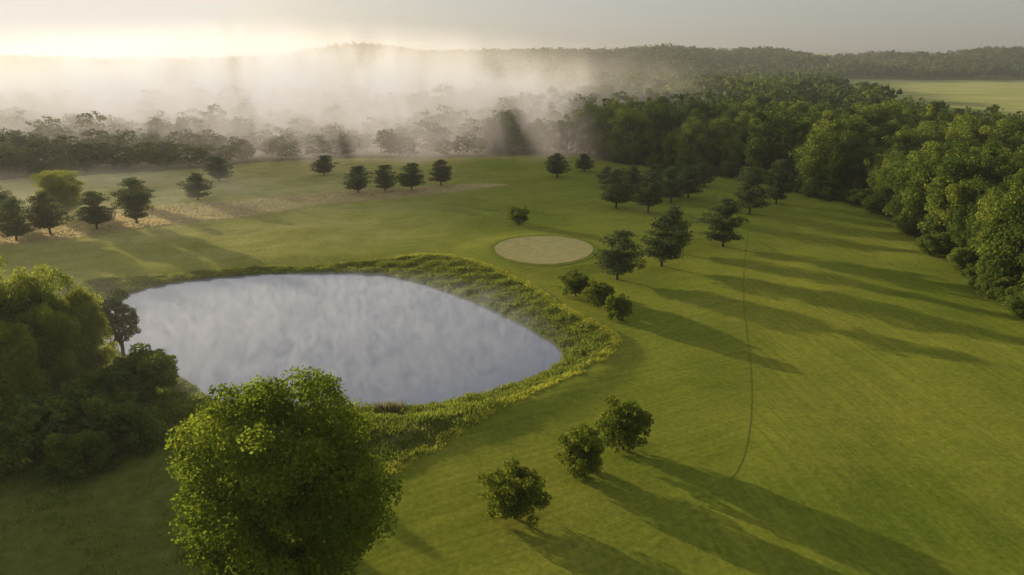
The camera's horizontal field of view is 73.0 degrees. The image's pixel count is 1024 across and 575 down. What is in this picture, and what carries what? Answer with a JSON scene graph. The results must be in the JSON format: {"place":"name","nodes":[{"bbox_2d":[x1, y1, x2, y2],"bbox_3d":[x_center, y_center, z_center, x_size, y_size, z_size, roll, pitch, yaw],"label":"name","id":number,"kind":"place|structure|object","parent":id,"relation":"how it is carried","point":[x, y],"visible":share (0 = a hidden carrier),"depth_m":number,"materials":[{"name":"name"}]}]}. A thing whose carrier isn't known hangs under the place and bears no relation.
{"place":"outdoors","nodes":[
{"label":"outdoors","id":0,"kind":"place"},
{"bbox_2d":[0,385,221,574],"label":"scrub grass","id":1,"kind":"structure","parent":0,"point":[99,535],"depth_m":64.06,"materials":[{"name":"green plant"}]},
{"bbox_2d":[104,273,560,407],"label":"pond water","id":2,"kind":"structure","parent":0,"point":[368,338],"depth_m":109.12,"materials":[{"name":"grey liquid"}]},
{"bbox_2d":[0,52,1023,574],"bbox_3d":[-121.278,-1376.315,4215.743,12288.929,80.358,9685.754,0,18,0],"label":"ground","id":3,"kind":"structure","parent":0,"point":[878,394],"depth_m":88.82,"materials":[{"name":"green plant"}]},
{"bbox_2d":[0,196,34,240],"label":"pine tree","id":4,"kind":"object","parent":3,"relation":"on","point":[15,225],"visible":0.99,"depth_m":159.94,"materials":[{"name":"green plant"}]},
{"bbox_2d":[0,255,37,343],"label":"deciduous tree","id":5,"kind":"object","parent":3,"relation":"on","point":[7,306],"visible":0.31,"depth_m":79.50,"materials":[{"name":"green plant"}]},
{"bbox_2d":[0,394,50,475],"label":"shore shrub","id":6,"kind":"object","parent":3,"relation":"on","point":[10,457],"visible":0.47,"depth_m":68.25,"materials":[{"name":"green plant"}]},
{"bbox_2d":[0,319,55,403],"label":"deciduous tree","id":7,"kind":"object","parent":3,"relation":"on","point":[20,372],"visible":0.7,"depth_m":74.06,"materials":[{"name":"green plant"}]},
{"bbox_2d":[1,263,68,387],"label":"deciduous tree","id":8,"kind":"object","parent":3,"relation":"on","point":[32,285],"visible":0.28,"depth_m":83.30,"materials":[{"name":"green plant"}]},
{"bbox_2d":[19,191,74,234],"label":"pine tree","id":9,"kind":"object","parent":3,"relation":"on","point":[49,219],"visible":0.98,"depth_m":165.09,"materials":[{"name":"green plant"}]},
{"bbox_2d":[15,298,90,394],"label":"deciduous tree","id":10,"kind":"object","parent":3,"relation":"on","point":[58,357],"visible":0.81,"depth_m":79.48,"materials":[{"name":"green plant"}]},
{"bbox_2d":[0,378,113,459],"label":"shore shrub","id":11,"kind":"object","parent":3,"relation":"on","point":[60,409],"visible":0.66,"depth_m":71.25,"materials":[{"name":"green plant"}]},
{"bbox_2d":[30,169,84,214],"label":"deciduous tree","id":12,"kind":"object","parent":3,"relation":"on","point":[53,185],"visible":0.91,"depth_m":186.58,"materials":[{"name":"green plant"}]},
{"bbox_2d":[35,424,119,481],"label":"shore shrub","id":13,"kind":"object","parent":3,"relation":"on","point":[65,451],"visible":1,"depth_m":68.53,"materials":[{"name":"green plant"}]},
{"bbox_2d":[41,274,118,376],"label":"deciduous tree","id":14,"kind":"object","parent":3,"relation":"on","point":[94,326],"visible":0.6,"depth_m":85.73,"materials":[{"name":"green plant"}]},
{"bbox_2d":[74,191,117,229],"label":"pine tree","id":15,"kind":"object","parent":3,"relation":"on","point":[96,216],"visible":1,"depth_m":171.34,"materials":[{"name":"green plant"}]},
{"bbox_2d":[73,367,150,402],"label":"shore shrub","id":16,"kind":"object","parent":3,"relation":"on","point":[93,381],"visible":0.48,"depth_m":79.66,"materials":[{"name":"green plant"}]},
{"bbox_2d":[91,288,141,356],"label":"deciduous tree","id":17,"kind":"object","parent":3,"relation":"on","point":[117,322],"visible":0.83,"depth_m":96.48,"materials":[{"name":"leaf"},{"name":"bark"}]},
{"bbox_2d":[81,390,167,454],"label":"shore shrub","id":18,"kind":"object","parent":3,"relation":"on","point":[115,419],"visible":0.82,"depth_m":73.04,"materials":[{"name":"green plant"}]},
{"bbox_2d":[109,176,155,223],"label":"pine tree","id":19,"kind":"object","parent":3,"relation":"on","point":[133,204],"visible":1,"depth_m":175.21,"materials":[{"name":"green plant"}]},
{"bbox_2d":[98,342,179,401],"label":"shore shrub","id":20,"kind":"object","parent":3,"relation":"on","point":[142,368],"visible":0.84,"depth_m":83.45,"materials":[{"name":"green plant"}]},
{"bbox_2d":[176,172,214,199],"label":"pine tree","id":21,"kind":"object","parent":3,"relation":"on","point":[196,186],"visible":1,"depth_m":207.50,"materials":[{"name":"green plant"}]},
{"bbox_2d":[202,156,233,181],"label":"pine tree","id":22,"kind":"object","parent":3,"relation":"on","point":[219,170],"visible":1,"depth_m":237.45,"materials":[{"name":"green plant"}]},
{"bbox_2d":[0,183,504,243],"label":"dry rough grass","id":23,"kind":"structure","parent":3,"relation":"on","point":[259,211],"depth_m":196.19,"materials":[{"name":"beige plant"}]},
{"bbox_2d":[163,365,403,574],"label":"cottonwood tree","id":24,"kind":"object","parent":3,"relation":"on","point":[286,457],"visible":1,"depth_m":45.79,"materials":[{"name":"green plant"}]},
{"bbox_2d":[309,155,338,174],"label":"pine tree","id":25,"kind":"object","parent":3,"relation":"on","point":[322,165],"visible":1,"depth_m":250.64,"materials":[{"name":"green plant"}]},
{"bbox_2d":[55,252,622,492],"bbox_3d":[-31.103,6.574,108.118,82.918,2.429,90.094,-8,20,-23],"label":"shore weeds","id":26,"kind":"object","parent":3,"relation":"on","point":[433,409],"visible":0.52,"depth_m":107.34,"materials":[{"name":"green plant"}]},
{"bbox_2d":[342,165,371,193],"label":"pine tree","id":27,"kind":"object","parent":3,"relation":"on","point":[357,182],"visible":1,"depth_m":218.28,"materials":[{"name":"green plant"}]},
{"bbox_2d":[370,164,397,190],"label":"pine tree","id":28,"kind":"object","parent":3,"relation":"on","point":[383,180],"visible":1,"depth_m":222.82,"materials":[{"name":"green plant"}]},
{"bbox_2d":[359,398,413,412],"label":"cattail reeds","id":29,"kind":"object","parent":3,"relation":"on","point":[389,406],"visible":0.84,"depth_m":84.81,"materials":[{"name":"beige plant"}]},
{"bbox_2d":[396,162,426,188],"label":"pine tree","id":30,"kind":"object","parent":3,"relation":"on","point":[411,172],"visible":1,"depth_m":223.13,"materials":[{"name":"green plant"}]},
{"bbox_2d":[427,159,451,185],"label":"pine tree","id":31,"kind":"object","parent":3,"relation":"on","point":[442,172],"visible":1,"depth_m":230.39,"materials":[{"name":"green plant"}]},
{"bbox_2d":[0,41,1023,176],"bbox_3d":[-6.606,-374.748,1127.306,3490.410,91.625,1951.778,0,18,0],"label":"distant woodland","id":32,"kind":"object","parent":3,"relation":"on","point":[82,112],"visible":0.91,"depth_m":427.97,"materials":[{"name":"plant"}]},
{"bbox_2d":[476,457,551,526],"bbox_3d":[0.268,18.857,63.454,7.045,5.680,6.426,0,18,-1],"label":"round shrub","id":33,"kind":"object","parent":3,"relation":"on","point":[511,494],"visible":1,"depth_m":62.09,"materials":[{"name":"green plant"}]},
{"bbox_2d":[505,205,529,225],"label":"round shrub","id":34,"kind":"object","parent":3,"relation":"on","point":[517,215],"visible":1,"depth_m":176.69,"materials":[{"name":"green plant"}]},
{"bbox_2d":[523,118,549,152],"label":"woodland tree","id":35,"kind":"object","parent":3,"relation":"on","point":[536,128],"visible":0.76,"depth_m":313.09,"materials":[{"name":"green plant"}]},
{"bbox_2d":[490,235,597,265],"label":"green fringe","id":36,"kind":"object","parent":3,"relation":"on","point":[493,251],"visible":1,"depth_m":148.46,"materials":[{"name":"green plant"}]},
{"bbox_2d":[495,236,592,263],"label":"putting green","id":37,"kind":"object","parent":36,"relation":"on","point":[544,249],"visible":1,"depth_m":152.25,"materials":[{"name":"sand"}]},
{"bbox_2d":[543,153,572,177],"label":"pine tree","id":38,"kind":"object","parent":3,"relation":"on","point":[556,164],"visible":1,"depth_m":246.94,"materials":[{"name":"green plant"}]},
{"bbox_2d":[557,114,577,154],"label":"woodland tree","id":39,"kind":"object","parent":3,"relation":"on","point":[569,135],"visible":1,"depth_m":304.64,"materials":[{"name":"green plant"}]},
{"bbox_2d":[557,269,589,296],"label":"round shrub","id":40,"kind":"object","parent":3,"relation":"on","point":[575,282],"visible":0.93,"depth_m":122.21,"materials":[{"name":"green plant"}]},
{"bbox_2d":[554,421,604,479],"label":"round shrub","id":41,"kind":"object","parent":3,"relation":"on","point":[583,450],"visible":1,"depth_m":68.46,"materials":[{"name":"green plant"}]},
{"bbox_2d":[572,100,613,154],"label":"woodland tree","id":42,"kind":"object","parent":3,"relation":"on","point":[590,112],"visible":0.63,"depth_m":302.68,"materials":[{"name":"green plant"}]},
{"bbox_2d":[582,278,615,306],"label":"round shrub","id":43,"kind":"object","parent":3,"relation":"on","point":[598,293],"visible":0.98,"depth_m":116.77,"materials":[{"name":"green plant"}]},
{"bbox_2d":[589,107,617,158],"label":"woodland tree","id":44,"kind":"object","parent":3,"relation":"on","point":[603,119],"visible":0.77,"depth_m":293.76,"materials":[{"name":"green plant"}]},
{"bbox_2d":[601,293,632,320],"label":"round shrub","id":45,"kind":"object","parent":3,"relation":"on","point":[619,305],"visible":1,"depth_m":110.72,"materials":[{"name":"green plant"}]},
{"bbox_2d":[597,167,640,208],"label":"pine tree","id":46,"kind":"object","parent":3,"relation":"on","point":[624,191],"visible":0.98,"depth_m":195.94,"materials":[{"name":"green plant"}]},
{"bbox_2d":[592,229,646,279],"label":"pine tree","id":47,"kind":"object","parent":3,"relation":"on","point":[615,261],"visible":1,"depth_m":130.50,"materials":[{"name":"green plant"}]},
{"bbox_2d":[594,393,654,453],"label":"round shrub","id":48,"kind":"object","parent":3,"relation":"on","point":[625,424],"visible":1,"depth_m":72.66,"materials":[{"name":"green plant"}]},
{"bbox_2d":[602,104,654,159],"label":"woodland tree","id":49,"kind":"object","parent":3,"relation":"on","point":[641,119],"visible":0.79,"depth_m":282.71,"materials":[{"name":"green plant"}]},
{"bbox_2d":[622,165,646,189],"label":"pine tree","id":50,"kind":"object","parent":3,"relation":"on","point":[635,180],"visible":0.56,"depth_m":218.56,"materials":[{"name":"green plant"}]},
{"bbox_2d":[627,171,669,212],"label":"pine tree","id":51,"kind":"object","parent":3,"relation":"on","point":[649,191],"visible":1,"depth_m":190.14,"materials":[{"name":"green plant"}]},
{"bbox_2d":[633,215,691,266],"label":"pine tree","id":52,"kind":"object","parent":3,"relation":"on","point":[667,248],"visible":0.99,"depth_m":138.97,"materials":[{"name":"green plant"}]},
{"bbox_2d":[639,97,687,151],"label":"woodland tree","id":53,"kind":"object","parent":3,"relation":"on","point":[667,110],"visible":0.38,"depth_m":289.15,"materials":[{"name":"green plant"}]},
{"bbox_2d":[658,166,687,202],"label":"pine tree","id":54,"kind":"object","parent":3,"relation":"on","point":[675,189],"visible":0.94,"depth_m":203.25,"materials":[{"name":"green plant"}]},
{"bbox_2d":[661,127,685,162],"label":"woodland tree","id":55,"kind":"object","parent":3,"relation":"on","point":[668,152],"visible":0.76,"depth_m":269.02,"materials":[{"name":"green plant"}]},
{"bbox_2d":[656,204,693,246],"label":"pine tree","id":56,"kind":"object","parent":3,"relation":"on","point":[684,226],"visible":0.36,"depth_m":150.69,"materials":[{"name":"green plant"}]},
{"bbox_2d":[678,165,708,197],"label":"pine tree","id":57,"kind":"object","parent":3,"relation":"on","point":[691,183],"visible":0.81,"depth_m":209.86,"materials":[{"name":"green plant"}]},
{"bbox_2d":[675,115,713,159],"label":"woodland tree","id":58,"kind":"object","parent":3,"relation":"on","point":[696,128],"visible":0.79,"depth_m":260.57,"materials":[{"name":"green plant"}]},
{"bbox_2d":[677,100,716,117],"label":"woodland tree","id":59,"kind":"object","parent":3,"relation":"on","point":[702,107],"visible":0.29,"depth_m":318.95,"materials":[{"name":"green plant"}]},
{"bbox_2d":[693,162,717,186],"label":"pine tree","id":60,"kind":"object","parent":3,"relation":"on","point":[705,170],"visible":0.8,"depth_m":228.54,"materials":[{"name":"green plant"}]},
{"bbox_2d":[706,114,732,165],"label":"woodland tree","id":61,"kind":"object","parent":3,"relation":"on","point":[720,125],"visible":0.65,"depth_m":263.87,"materials":[{"name":"green plant"}]},
{"bbox_2d":[690,196,749,246],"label":"pine tree","id":62,"kind":"object","parent":3,"relation":"on","point":[723,223],"visible":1,"depth_m":154.54,"materials":[{"name":"green plant"}]},
{"bbox_2d":[719,134,744,164],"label":"woodland tree","id":63,"kind":"object","parent":3,"relation":"on","point":[735,145],"visible":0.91,"depth_m":252.53,"materials":[{"name":"green plant"}]},
{"bbox_2d":[728,110,755,163],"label":"woodland tree","id":64,"kind":"object","parent":3,"relation":"on","point":[741,127],"visible":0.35,"depth_m":267.89,"materials":[{"name":"green plant"}]},
{"bbox_2d":[728,95,761,119],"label":"woodland tree","id":65,"kind":"object","parent":3,"relation":"on","point":[750,107],"visible":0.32,"depth_m":303.75,"materials":[{"name":"green plant"}]},
{"bbox_2d":[733,166,778,214],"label":"pine tree","id":66,"kind":"object","parent":3,"relation":"on","point":[753,194],"visible":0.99,"depth_m":185.11,"materials":[{"name":"green plant"}]},
{"bbox_2d":[743,102,793,181],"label":"woodland tree","id":67,"kind":"object","parent":3,"relation":"on","point":[780,126],"visible":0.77,"depth_m":233.59,"materials":[{"name":"green plant"}]},
{"bbox_2d":[762,158,794,203],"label":"pine tree","id":68,"kind":"object","parent":3,"relation":"on","point":[782,183],"visible":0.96,"depth_m":200.95,"materials":[{"name":"green plant"}]},
{"bbox_2d":[774,132,802,175],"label":"woodland tree","id":69,"kind":"object","parent":3,"relation":"on","point":[782,153],"visible":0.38,"depth_m":230.05,"materials":[{"name":"green plant"}]},
{"bbox_2d":[788,118,849,184],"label":"woodland tree","id":70,"kind":"object","parent":3,"relation":"on","point":[807,168],"visible":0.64,"depth_m":213.09,"materials":[{"name":"green plant"}]},
{"bbox_2d":[793,102,845,129],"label":"woodland tree","id":71,"kind":"object","parent":3,"relation":"on","point":[813,116],"visible":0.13,"depth_m":239.33,"materials":[{"name":"green plant"}]},
{"bbox_2d":[823,129,865,189],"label":"woodland tree","id":72,"kind":"object","parent":3,"relation":"on","point":[838,154],"visible":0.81,"depth_m":205.91,"materials":[{"name":"green plant"}]},
{"bbox_2d":[826,114,869,145],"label":"woodland tree","id":73,"kind":"object","parent":3,"relation":"on","point":[842,125],"visible":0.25,"depth_m":213.53,"materials":[{"name":"green plant"}]},
{"bbox_2d":[842,136,866,188],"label":"woodland tree","id":74,"kind":"object","parent":3,"relation":"on","point":[862,150],"visible":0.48,"depth_m":204.70,"materials":[{"name":"green plant"}]},
{"bbox_2d":[853,147,874,189],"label":"woodland tree","id":75,"kind":"object","parent":3,"relation":"on","point":[861,179],"visible":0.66,"depth_m":202.32,"materials":[{"name":"green plant"}]},
{"bbox_2d":[851,97,905,133],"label":"woodland tree","id":76,"kind":"object","parent":3,"relation":"on","point":[868,111],"visible":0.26,"depth_m":270.85,"materials":[{"name":"green plant"}]},
{"bbox_2d":[864,149,893,193],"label":"woodland tree","id":77,"kind":"object","parent":3,"relation":"on","point":[877,163],"visible":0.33,"depth_m":197.98,"materials":[{"name":"green plant"}]},
{"bbox_2d":[869,121,902,184],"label":"woodland tree","id":78,"kind":"object","parent":3,"relation":"on","point":[891,129],"visible":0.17,"depth_m":223.38,"materials":[{"name":"green plant"}]},
{"bbox_2d":[873,161,900,216],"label":"woodland tree","id":79,"kind":"object","parent":3,"relation":"on","point":[885,193],"visible":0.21,"depth_m":185.75,"materials":[{"name":"green plant"}]},
{"bbox_2d":[882,156,931,215],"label":"woodland tree","id":80,"kind":"object","parent":3,"relation":"on","point":[896,181],"visible":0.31,"depth_m":173.81,"materials":[{"name":"green plant"}]},
{"bbox_2d":[881,124,933,153],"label":"woodland tree","id":81,"kind":"object","parent":3,"relation":"on","point":[905,136],"visible":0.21,"depth_m":211.09,"materials":[{"name":"green plant"}]},
{"bbox_2d":[893,129,944,155],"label":"woodland tree","id":82,"kind":"object","parent":3,"relation":"on","point":[918,140],"visible":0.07,"depth_m":202.72,"materials":[{"name":"green plant"}]},
{"bbox_2d":[901,157,941,234],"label":"woodland tree","id":83,"kind":"object","parent":3,"relation":"on","point":[933,162],"visible":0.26,"depth_m":163.09,"materials":[{"name":"green plant"}]},
{"bbox_2d":[897,141,957,202],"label":"woodland tree","id":84,"kind":"object","parent":3,"relation":"on","point":[937,149],"visible":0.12,"depth_m":167.37,"materials":[{"name":"green plant"}]},
{"bbox_2d":[901,156,954,226],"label":"woodland tree","id":85,"kind":"object","parent":3,"relation":"on","point":[917,183],"visible":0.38,"depth_m":161.88,"materials":[{"name":"green plant"}]},
{"bbox_2d":[915,234,950,256],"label":"edge shrub","id":86,"kind":"object","parent":3,"relation":"on","point":[934,245],"visible":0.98,"depth_m":146.80,"materials":[{"name":"green plant"}]},
{"bbox_2d":[917,172,979,233],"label":"woodland tree","id":87,"kind":"object","parent":3,"relation":"on","point":[934,220],"visible":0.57,"depth_m":148.57,"materials":[{"name":"green plant"}]},
{"bbox_2d":[928,138,983,179],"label":"woodland tree","id":88,"kind":"object","parent":3,"relation":"on","point":[959,153],"visible":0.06,"depth_m":163.54,"materials":[{"name":"green plant"}]},
{"bbox_2d":[938,123,979,150],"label":"woodland tree","id":89,"kind":"object","parent":3,"relation":"on","point":[965,136],"visible":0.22,"depth_m":203.07,"materials":[{"name":"green plant"}]},
{"bbox_2d":[945,246,981,270],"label":"edge shrub","id":90,"kind":"object","parent":3,"relation":"on","point":[960,258],"visible":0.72,"depth_m":135.73,"materials":[{"name":"green plant"}]},
{"bbox_2d":[932,112,997,143],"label":"woodland tree","id":91,"kind":"object","parent":3,"relation":"on","point":[975,124],"visible":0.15,"depth_m":211.31,"materials":[{"name":"green plant"}]},
{"bbox_2d":[949,199,980,247],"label":"woodland tree","id":92,"kind":"object","parent":3,"relation":"on","point":[960,240],"visible":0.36,"depth_m":142.93,"materials":[{"name":"green plant"}]},
{"bbox_2d":[942,174,1004,247],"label":"woodland tree","id":93,"kind":"object","parent":3,"relation":"on","point":[976,192],"visible":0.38,"depth_m":142.60,"materials":[{"name":"green plant"}]},
{"bbox_2d":[965,188,992,244],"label":"woodland tree","id":94,"kind":"object","parent":3,"relation":"on","point":[974,210],"visible":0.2,"depth_m":138.41,"materials":[{"name":"green plant"}]},
{"bbox_2d":[935,142,1023,232],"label":"woodland tree","id":95,"kind":"object","parent":3,"relation":"on","point":[955,168],"visible":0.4,"depth_m":146.44,"materials":[{"name":"green plant"}]},
{"bbox_2d":[966,181,1012,257],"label":"woodland tree","id":96,"kind":"object","parent":3,"relation":"on","point":[978,216],"visible":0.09,"depth_m":133.73,"materials":[{"name":"green plant"}]},
{"bbox_2d":[970,125,1013,150],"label":"woodland tree","id":97,"kind":"object","parent":3,"relation":"on","point":[991,136],"visible":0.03,"depth_m":203.72,"materials":[{"name":"green plant"}]},
{"bbox_2d":[976,274,1011,298],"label":"edge shrub","id":98,"kind":"object","parent":3,"relation":"on","point":[998,282],"visible":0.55,"depth_m":121.57,"materials":[{"name":"green plant"}]},
{"bbox_2d":[974,196,1023,273],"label":"woodland tree","id":99,"kind":"object","parent":3,"relation":"on","point":[983,237],"visible":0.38,"depth_m":125.35,"materials":[{"name":"green plant"}]},
{"bbox_2d":[975,168,1023,281],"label":"woodland tree","id":100,"kind":"object","parent":3,"relation":"on","point":[1003,265],"visible":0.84,"depth_m":122.52,"materials":[{"name":"green plant"}]},
{"bbox_2d":[992,122,1023,158],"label":"woodland tree","id":101,"kind":"object","parent":3,"relation":"on","point":[1016,141],"visible":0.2,"depth_m":205.10,"materials":[{"name":"green plant"}]},
{"bbox_2d":[993,284,1022,306],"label":"edge shrub","id":102,"kind":"object","parent":3,"relation":"on","point":[1001,294],"visible":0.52,"depth_m":118.13,"materials":[{"name":"green plant"}]},
{"bbox_2d":[1002,291,1023,318],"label":"edge shrub","id":103,"kind":"object","parent":3,"relation":"on","point":[1013,303],"visible":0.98,"depth_m":112.94,"materials":[{"name":"green plant"}]},
{"bbox_2d":[1007,232,1023,281],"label":"woodland tree","id":104,"kind":"object","parent":3,"relation":"on","point":[1020,259],"visible":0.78,"depth_m":121.61,"materials":[{"name":"green plant"}]},
{"bbox_2d":[0,0,1023,59],"label":"sky","id":105,"kind":"structure","parent":0,"point":[183,29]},
{"bbox_2d":[620,222,751,573],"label":"grass path","id":106,"kind":"structure","parent":0,"point":[751,404],"depth_m":82.45,"materials":[{"name":"green plant"}]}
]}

